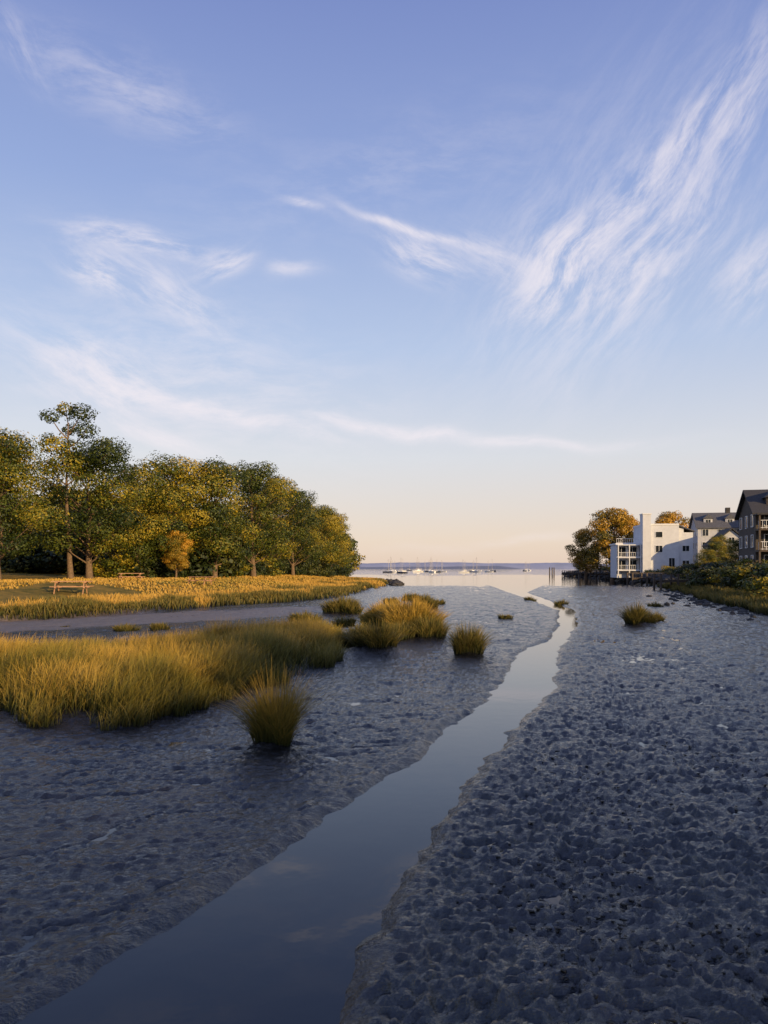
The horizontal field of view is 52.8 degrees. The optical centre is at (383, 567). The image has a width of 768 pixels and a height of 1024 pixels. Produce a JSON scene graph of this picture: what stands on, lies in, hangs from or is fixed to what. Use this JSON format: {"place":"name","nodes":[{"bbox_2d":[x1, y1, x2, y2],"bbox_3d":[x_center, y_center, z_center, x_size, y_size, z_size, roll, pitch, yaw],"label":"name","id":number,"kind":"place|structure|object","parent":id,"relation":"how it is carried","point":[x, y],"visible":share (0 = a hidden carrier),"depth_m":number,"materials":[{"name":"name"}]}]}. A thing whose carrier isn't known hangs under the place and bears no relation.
{"place":"outdoors","nodes":[
{"label":"outdoors","id":0,"kind":"place"},
{"bbox_2d":[0,610,350,730],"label":"marsh grass","id":1,"kind":"structure","parent":0,"point":[146,679],"depth_m":17.96,"materials":[{"name":"yellow plant"}]},
{"bbox_2d":[321,522,352,565],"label":"oak tree","id":2,"kind":"object","parent":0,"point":[349,549],"visible":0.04,"depth_m":200.53,"materials":[{"name":"green plant"}]},
{"bbox_2d":[0,572,767,1023],"bbox_3d":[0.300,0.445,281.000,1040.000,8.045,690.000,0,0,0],"label":"ground","id":3,"kind":"structure","parent":0,"point":[174,848],"depth_m":9.48,"materials":[{"name":"soil"}]},
{"bbox_2d":[0,443,51,559],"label":"oak tree","id":4,"kind":"object","parent":3,"relation":"on","point":[36,504],"visible":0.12,"depth_m":82.05,"materials":[{"name":"green plant"}]},
{"bbox_2d":[0,427,74,579],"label":"oak tree","id":5,"kind":"object","parent":3,"relation":"on","point":[8,457],"visible":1,"depth_m":73.49,"materials":[{"name":"green plant"}]},
{"bbox_2d":[50,581,92,593],"bbox_3d":[-24.200,1.509,60.000,2.860,0.988,2.236,0,0,-11],"label":"picnic table","id":6,"kind":"object","parent":3,"relation":"on","point":[58,586],"visible":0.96,"depth_m":59.34,"materials":[{"name":"brown wood"}]},
{"bbox_2d":[31,401,114,578],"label":"tall oak tree","id":7,"kind":"object","parent":3,"relation":"on","point":[54,440],"visible":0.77,"depth_m":82.52,"materials":[{"name":"green plant"}]},
{"bbox_2d":[16,436,150,579],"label":"oak tree","id":8,"kind":"object","parent":3,"relation":"on","point":[88,535],"visible":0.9,"depth_m":82.29,"materials":[{"name":"green plant"}]},
{"bbox_2d":[110,623,141,631],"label":"grass tuft","id":9,"kind":"object","parent":3,"relation":"on","point":[124,627],"visible":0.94,"depth_m":36.85,"materials":[{"name":"plant"}]},
{"bbox_2d":[116,573,143,580],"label":"picnic table","id":10,"kind":"object","parent":3,"relation":"on","point":[121,577],"visible":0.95,"depth_m":74.99,"materials":[{"name":"brown wood"}]},
{"bbox_2d":[92,465,182,577],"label":"oak tree","id":11,"kind":"object","parent":3,"relation":"on","point":[135,550],"visible":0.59,"depth_m":90.25,"materials":[{"name":"green plant"}]},
{"bbox_2d":[147,622,171,629],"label":"grass tuft","id":12,"kind":"object","parent":3,"relation":"on","point":[160,625],"visible":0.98,"depth_m":37.32,"materials":[{"name":"plant"}]},
{"bbox_2d":[0,574,329,596],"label":"lawn grass","id":13,"kind":"structure","parent":3,"relation":"on","point":[115,581],"depth_m":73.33,"materials":[{"name":"yellow plant"}]},
{"bbox_2d":[158,530,193,577],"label":"autumn tree","id":14,"kind":"object","parent":3,"relation":"on","point":[177,556],"visible":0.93,"depth_m":90.48,"materials":[{"name":"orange plant"}]},
{"bbox_2d":[0,522,353,577],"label":"undergrowth","id":15,"kind":"object","parent":3,"relation":"on","point":[40,560],"visible":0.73,"depth_m":98.13,"materials":[{"name":"green plant"}]},
{"bbox_2d":[128,450,233,577],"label":"oak tree","id":16,"kind":"object","parent":3,"relation":"on","point":[167,496],"visible":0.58,"depth_m":93.83,"materials":[{"name":"green plant"}]},
{"bbox_2d":[5,482,365,571],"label":"woodland tree mass","id":17,"kind":"object","parent":3,"relation":"on","point":[355,563],"visible":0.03,"depth_m":114.63,"materials":[{"name":"green plant"}]},
{"bbox_2d":[0,575,387,619],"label":"shore grass","id":18,"kind":"structure","parent":3,"relation":"on","point":[62,605],"depth_m":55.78,"materials":[{"name":"yellow plant"}]},
{"bbox_2d":[188,577,213,584],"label":"picnic table","id":19,"kind":"object","parent":3,"relation":"on","point":[189,580],"visible":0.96,"depth_m":77.89,"materials":[{"name":"brown wood"}]},
{"bbox_2d":[158,455,267,577],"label":"oak tree","id":20,"kind":"object","parent":3,"relation":"on","point":[215,470],"visible":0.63,"depth_m":98.33,"materials":[{"name":"green plant"}]},
{"bbox_2d":[202,460,302,576],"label":"oak tree","id":21,"kind":"object","parent":3,"relation":"on","point":[254,484],"visible":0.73,"depth_m":110.81,"materials":[{"name":"green plant"}]},
{"bbox_2d":[210,659,333,745],"bbox_3d":[-1.888,2.236,13.258,2.359,1.561,2.567,0,0,26],"label":"grass tuft","id":22,"kind":"object","parent":3,"relation":"on","point":[274,719],"visible":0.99,"depth_m":13.02,"materials":[{"name":"green plant"}]},
{"bbox_2d":[241,474,317,565],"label":"oak tree","id":23,"kind":"object","parent":3,"relation":"on","point":[296,504],"visible":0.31,"depth_m":124.46,"materials":[{"name":"green plant"}]},
{"bbox_2d":[262,489,326,574],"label":"oak tree","id":24,"kind":"object","parent":3,"relation":"on","point":[304,543],"visible":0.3,"depth_m":139.41,"materials":[{"name":"green plant"}]},
{"bbox_2d":[285,609,324,620],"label":"grass tuft","id":25,"kind":"object","parent":3,"relation":"on","point":[305,613],"visible":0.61,"depth_m":43.65,"materials":[{"name":"green plant"}]},
{"bbox_2d":[285,503,334,566],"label":"oak tree","id":26,"kind":"object","parent":3,"relation":"on","point":[315,513],"visible":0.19,"depth_m":150.93,"materials":[{"name":"green plant"}]},
{"bbox_2d":[300,504,347,567],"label":"oak tree","id":27,"kind":"object","parent":3,"relation":"on","point":[326,512],"visible":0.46,"depth_m":164.21,"materials":[{"name":"green plant"}]},
{"bbox_2d":[320,510,355,566],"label":"oak tree","id":28,"kind":"object","parent":3,"relation":"on","point":[345,542],"visible":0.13,"depth_m":181.02,"materials":[{"name":"green plant"}]},
{"bbox_2d":[316,593,365,613],"bbox_3d":[-2.755,2.301,50.292,3.466,1.334,3.789,0,0,0],"label":"grass tuft","id":29,"kind":"object","parent":3,"relation":"on","point":[348,605],"visible":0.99,"depth_m":49.30,"materials":[{"name":"plant"}]},
{"bbox_2d":[330,614,358,625],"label":"grass tuft","id":30,"kind":"object","parent":3,"relation":"on","point":[342,621],"visible":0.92,"depth_m":39.72,"materials":[{"name":"green plant"}]},
{"bbox_2d":[338,620,374,646],"bbox_3d":[-0.882,2.454,29.339,2.463,1.220,2.868,0,0,0],"label":"grass tuft","id":31,"kind":"object","parent":3,"relation":"on","point":[349,644],"visible":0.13,"depth_m":29.32,"materials":[{"name":"green plant"}]},
{"bbox_2d":[343,619,406,647],"bbox_3d":[-0.344,2.347,27.724,2.714,1.242,2.630,0,0,0],"label":"grass tuft","id":32,"kind":"object","parent":3,"relation":"on","point":[376,636],"visible":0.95,"depth_m":27.58,"materials":[{"name":"green plant"}]},
{"bbox_2d":[355,597,400,625],"bbox_3d":[0.198,2.063,36.910,3.641,1.553,3.525,0,0,0],"label":"grass tuft","id":33,"kind":"object","parent":3,"relation":"on","point":[371,616],"visible":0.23,"depth_m":36.72,"materials":[{"name":"plant"}]},
{"bbox_2d":[382,596,400,602],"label":"grass tuft","id":34,"kind":"object","parent":3,"relation":"on","point":[394,598],"visible":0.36,"depth_m":65.81,"materials":[{"name":"plant"}]},
{"bbox_2d":[385,579,404,585],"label":"shore rocks","id":35,"kind":"object","parent":3,"relation":"on","point":[395,582],"visible":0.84,"depth_m":139.06,"materials":[{"name":"stone"}]},
{"bbox_2d":[381,620,421,640],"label":"grass tuft","id":36,"kind":"object","parent":3,"relation":"on","point":[408,632],"visible":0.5,"depth_m":31.91,"materials":[{"name":"green plant"}]},
{"bbox_2d":[369,593,452,626],"bbox_3d":[1.127,1.898,34.336,4.052,1.696,4.078,0,0,-27],"label":"grass tuft","id":37,"kind":"object","parent":3,"relation":"on","point":[396,612],"visible":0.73,"depth_m":33.59,"materials":[{"name":"yellow plant"}]},
{"bbox_2d":[402,591,424,600],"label":"grass tuft","id":38,"kind":"object","parent":3,"relation":"on","point":[408,597],"visible":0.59,"depth_m":71.43,"materials":[{"name":"plant"}]},
{"bbox_2d":[409,592,440,607],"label":"grass tuft","id":39,"kind":"object","parent":3,"relation":"on","point":[429,599],"visible":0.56,"depth_m":55.54,"materials":[{"name":"plant"}]},
{"bbox_2d":[406,615,452,637],"bbox_3d":[1.881,2.388,32.621,2.498,1.080,2.146,0,0,-21],"label":"grass tuft","id":40,"kind":"object","parent":3,"relation":"on","point":[431,627],"visible":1,"depth_m":32.22,"materials":[{"name":"plant"}]},
{"bbox_2d":[436,598,445,603],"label":"grass tuft","id":41,"kind":"object","parent":3,"relation":"on","point":[442,601],"visible":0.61,"depth_m":63.87,"materials":[{"name":"green plant"}]},
{"bbox_2d":[441,618,499,654],"bbox_3d":[2.825,2.377,26.722,2.520,1.272,2.231,0,0,0],"label":"grass tuft","id":42,"kind":"object","parent":3,"relation":"on","point":[468,641],"visible":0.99,"depth_m":26.53,"materials":[{"name":"green plant"}]},
{"bbox_2d":[496,614,513,618],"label":"grass tuft","id":43,"kind":"object","parent":3,"relation":"on","point":[506,616],"visible":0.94,"depth_m":45.95,"materials":[{"name":"green plant"}]},
{"bbox_2d":[524,596,535,600],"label":"grass tuft","id":44,"kind":"object","parent":3,"relation":"on","point":[527,598],"visible":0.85,"depth_m":71.90,"materials":[{"name":"green plant"}]},
{"bbox_2d":[553,598,569,604],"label":"grass tuft","id":45,"kind":"object","parent":3,"relation":"on","point":[561,602],"visible":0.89,"depth_m":63.85,"materials":[{"name":"green plant"}]},
{"bbox_2d":[565,528,603,579],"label":"autumn tree","id":46,"kind":"object","parent":3,"relation":"on","point":[581,539],"visible":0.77,"depth_m":194.86,"materials":[{"name":"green plant"}]},
{"bbox_2d":[583,507,632,580],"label":"autumn tree","id":47,"kind":"object","parent":3,"relation":"on","point":[614,520],"visible":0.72,"depth_m":184.89,"materials":[{"name":"orange plant"}]},
{"bbox_2d":[455,742,767,1023],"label":"seaweed debris","id":48,"kind":"object","parent":3,"relation":"on","point":[764,995],"visible":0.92,"depth_m":6.43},
{"bbox_2d":[598,514,639,551],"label":"autumn tree","id":49,"kind":"object","parent":3,"relation":"on","point":[632,522],"visible":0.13,"depth_m":186.93,"materials":[{"name":"orange plant"}]},
{"bbox_2d":[563,571,679,584],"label":"stone seawall","id":50,"kind":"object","parent":3,"relation":"on","point":[664,576],"visible":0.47,"depth_m":153.85,"materials":[{"name":"grey stone"}]},
{"bbox_2d":[616,557,640,570],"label":"balcony floor","id":51,"kind":"structure","parent":3,"relation":"on","point":[628,557],"depth_m":156.96,"materials":[{"name":"white wood"}]},
{"bbox_2d":[616,538,639,569],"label":"balcony railing","id":52,"kind":"object","parent":51,"relation":"on","point":[628,552],"visible":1,"depth_m":157.15,"materials":[{"name":"white wood"}]},
{"bbox_2d":[616,544,640,545],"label":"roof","id":53,"kind":"object","parent":52,"relation":"on","point":[628,544],"visible":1,"depth_m":157.17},
{"bbox_2d":[612,599,649,623],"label":"grass tuft","id":54,"kind":"object","parent":3,"relation":"on","point":[634,615],"visible":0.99,"depth_m":40.82,"materials":[{"name":"green plant"}]},
{"bbox_2d":[611,525,692,577],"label":"walls","id":55,"kind":"structure","parent":3,"relation":"on","point":[674,539],"depth_m":156.08,"materials":[{"name":"white paint"}]},
{"bbox_2d":[609,523,678,545],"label":"roof parapet","id":56,"kind":"structure","parent":55,"relation":"on","point":[639,526],"depth_m":158.80,"materials":[{"name":"white paint"}]},
{"bbox_2d":[640,514,650,572],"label":"chimney tower","id":57,"kind":"structure","parent":55,"relation":"on","point":[645,531],"depth_m":155.64,"materials":[{"name":"white paint"}]},
{"bbox_2d":[617,531,689,569],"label":"window frames","id":58,"kind":"structure","parent":55,"relation":"attached to","point":[658,552],"depth_m":156.22,"materials":[{"name":"white wood"}]},
{"bbox_2d":[617,532,688,568],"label":"windows glass","id":59,"kind":"object","parent":58,"relation":"attached to","point":[671,560],"visible":0.79,"depth_m":158.83,"materials":[{"name":"black glass"}]},
{"bbox_2d":[679,525,694,531],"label":"roof","id":60,"kind":"structure","parent":55,"relation":"on","point":[687,529],"depth_m":156.66,"materials":[{"name":"grey"}]},
{"bbox_2d":[644,610,659,623],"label":"grass tuft","id":61,"kind":"object","parent":3,"relation":"on","point":[650,619],"visible":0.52,"depth_m":41.38,"materials":[{"name":"green plant"}]},
{"bbox_2d":[646,602,663,606],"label":"grass tuft","id":62,"kind":"object","parent":3,"relation":"on","point":[653,604],"visible":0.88,"depth_m":59.81,"materials":[{"name":"green plant"}]},
{"bbox_2d":[653,611,666,620],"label":"grass tuft","id":63,"kind":"object","parent":3,"relation":"on","point":[660,617],"visible":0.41,"depth_m":43.79,"materials":[{"name":"green plant"}]},
{"bbox_2d":[653,574,689,589],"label":"wooden dock","id":64,"kind":"object","parent":3,"relation":"on","point":[670,580],"visible":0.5,"depth_m":105.62,"materials":[{"name":"brown wood"}]},
{"bbox_2d":[655,510,689,527],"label":"autumn tree","id":65,"kind":"object","parent":3,"relation":"on","point":[667,518],"visible":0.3,"depth_m":203.63,"materials":[{"name":"orange plant"}]},
{"bbox_2d":[595,558,767,597],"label":"bank hedge","id":66,"kind":"object","parent":3,"relation":"on","point":[751,575],"visible":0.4,"depth_m":83.24,"materials":[{"name":"green plant"}]},
{"bbox_2d":[646,589,763,620],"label":"scattered stones","id":67,"kind":"object","parent":3,"relation":"on","point":[724,608],"visible":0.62,"depth_m":61.67,"materials":[{"name":"grey stone"}]},
{"bbox_2d":[694,548,717,567],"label":"oak tree","id":68,"kind":"object","parent":3,"relation":"on","point":[709,553],"visible":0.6,"depth_m":117.74,"materials":[{"name":"green plant"}]},
{"bbox_2d":[657,582,767,614],"bbox_3d":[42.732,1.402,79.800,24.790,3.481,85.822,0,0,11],"label":"shore grass","id":69,"kind":"structure","parent":3,"relation":"on","point":[757,604],"depth_m":64.33,"materials":[{"name":"green plant"}]},
{"bbox_2d":[692,528,738,563],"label":"walls","id":70,"kind":"structure","parent":3,"relation":"on","point":[699,539],"depth_m":168.47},
{"bbox_2d":[693,519,732,560],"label":"window frames","id":71,"kind":"structure","parent":70,"relation":"attached to","point":[702,535],"depth_m":169.35,"materials":[{"name":"white wood"}]},
{"bbox_2d":[693,519,738,561],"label":"windows glass","id":72,"kind":"object","parent":71,"relation":"attached to","point":[729,520],"visible":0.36,"depth_m":168.31,"materials":[{"name":"black glass"}]},
{"bbox_2d":[688,512,738,528],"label":"roof","id":73,"kind":"structure","parent":70,"relation":"on","point":[717,522],"depth_m":169.34,"materials":[{"name":"grey"}]},
{"bbox_2d":[702,514,734,518],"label":"dormer roof","id":74,"kind":"structure","parent":73,"relation":"on","point":[707,516],"depth_m":168.94,"materials":[{"name":"grey"}]},
{"bbox_2d":[703,541,728,562],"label":"oak tree","id":75,"kind":"object","parent":3,"relation":"on","point":[714,546],"visible":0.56,"depth_m":127.55,"materials":[{"name":"green plant"}]},
{"bbox_2d":[701,534,734,560],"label":"oak tree","id":76,"kind":"object","parent":3,"relation":"on","point":[718,538],"visible":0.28,"depth_m":137.36,"materials":[{"name":"green plant"}]},
{"bbox_2d":[721,538,738,563],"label":"oak tree","id":77,"kind":"object","parent":3,"relation":"on","point":[732,549],"visible":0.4,"depth_m":103.69,"materials":[{"name":"green plant"}]},
{"bbox_2d":[739,514,767,563],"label":"walls","id":78,"kind":"structure","parent":3,"relation":"on","point":[749,531],"depth_m":95.06,"materials":[{"name":"grey wood"}]},
{"bbox_2d":[739,498,751,517],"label":"gable walls","id":79,"kind":"structure","parent":78,"relation":"on","point":[745,510],"depth_m":97.97,"materials":[{"name":"grey wood"}]},
{"bbox_2d":[734,489,767,519],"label":"roof","id":80,"kind":"structure","parent":78,"relation":"on","point":[756,503],"depth_m":95.22,"materials":[{"name":"grey"}]},
{"bbox_2d":[740,516,767,563],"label":"window frames","id":81,"kind":"structure","parent":78,"relation":"attached to","point":[751,535],"depth_m":96.55,"materials":[{"name":"white wood"}]},
{"bbox_2d":[740,515,767,563],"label":"windows glass","id":82,"kind":"object","parent":81,"relation":"attached to","point":[766,539],"visible":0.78,"depth_m":93.84,"materials":[{"name":"grey glass"}]},
{"bbox_2d":[753,513,767,515],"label":"balcony roof","id":83,"kind":"structure","parent":78,"relation":"attached to","point":[762,514],"depth_m":89.83,"materials":[{"name":"grey"}]},
{"bbox_2d":[0,569,767,1023],"bbox_3d":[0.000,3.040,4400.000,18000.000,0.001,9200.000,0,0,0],"label":"water","id":84,"kind":"structure","parent":0,"point":[278,939],"depth_m":7.00,"materials":[{"name":"blue liquid"}]},
{"bbox_2d":[562,570,584,576],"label":"wooden dock","id":85,"kind":"object","parent":84,"relation":"in","point":[572,573],"visible":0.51,"depth_m":248.72,"materials":[{"name":"brown wood"}]},
{"bbox_2d":[587,570,608,579],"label":"wooden dock","id":86,"kind":"object","parent":84,"relation":"in","point":[596,573],"visible":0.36,"depth_m":199.57,"materials":[{"name":"brown wood"}]},
{"bbox_2d":[626,573,656,585],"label":"wooden dock","id":87,"kind":"object","parent":84,"relation":"in","point":[641,578],"visible":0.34,"depth_m":132.64,"materials":[{"name":"brown wood"}]},
{"bbox_2d":[0,0,767,563],"label":"sky","id":88,"kind":"structure","parent":0,"point":[481,279],"materials":[{"name":"blue"}]},
{"bbox_2d":[354,566,519,568],"bbox_3d":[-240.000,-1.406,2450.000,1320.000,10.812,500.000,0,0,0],"label":"shore","id":89,"kind":"structure","parent":0,"point":[477,567],"depth_m":2243.02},
{"bbox_2d":[360,562,607,568],"bbox_3d":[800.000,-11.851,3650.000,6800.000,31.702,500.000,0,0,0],"label":"distant hills","id":90,"kind":"structure","parent":0,"point":[522,565],"depth_m":3446.78,"materials":[{"name":"blue"}]},
{"bbox_2d":[618,545,640,577],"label":"balcony posts","id":91,"kind":"object","parent":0,"point":[629,559],"visible":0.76,"depth_m":156.96,"materials":[{"name":"white wood"}]},
{"bbox_2d":[755,528,767,551],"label":"balcony floor","id":92,"kind":"structure","parent":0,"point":[764,529],"depth_m":89.94,"materials":[{"name":"grey wood"}]},
{"bbox_2d":[759,515,760,562],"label":"balcony posts","id":93,"kind":"object","parent":92,"relation":"on","point":[760,538],"visible":0.64,"depth_m":89.97,"materials":[{"name":"brown wood"}]},
{"bbox_2d":[758,520,767,549],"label":"balcony railing","id":94,"kind":"object","parent":92,"relation":"on","point":[762,541],"visible":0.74,"depth_m":89.98,"materials":[{"name":"white wood"}]},
{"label":"walls","id":95,"kind":"object","parent":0,"visible":0},
{"bbox_2d":[724,530,738,543],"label":"gable walls","id":96,"kind":"structure","parent":95,"relation":"on","point":[730,533],"depth_m":146.57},
{"bbox_2d":[702,528,738,546],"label":"roof","id":97,"kind":"structure","parent":96,"relation":"on","point":[724,531],"depth_m":150.19,"materials":[{"name":"grey"}]}
]}

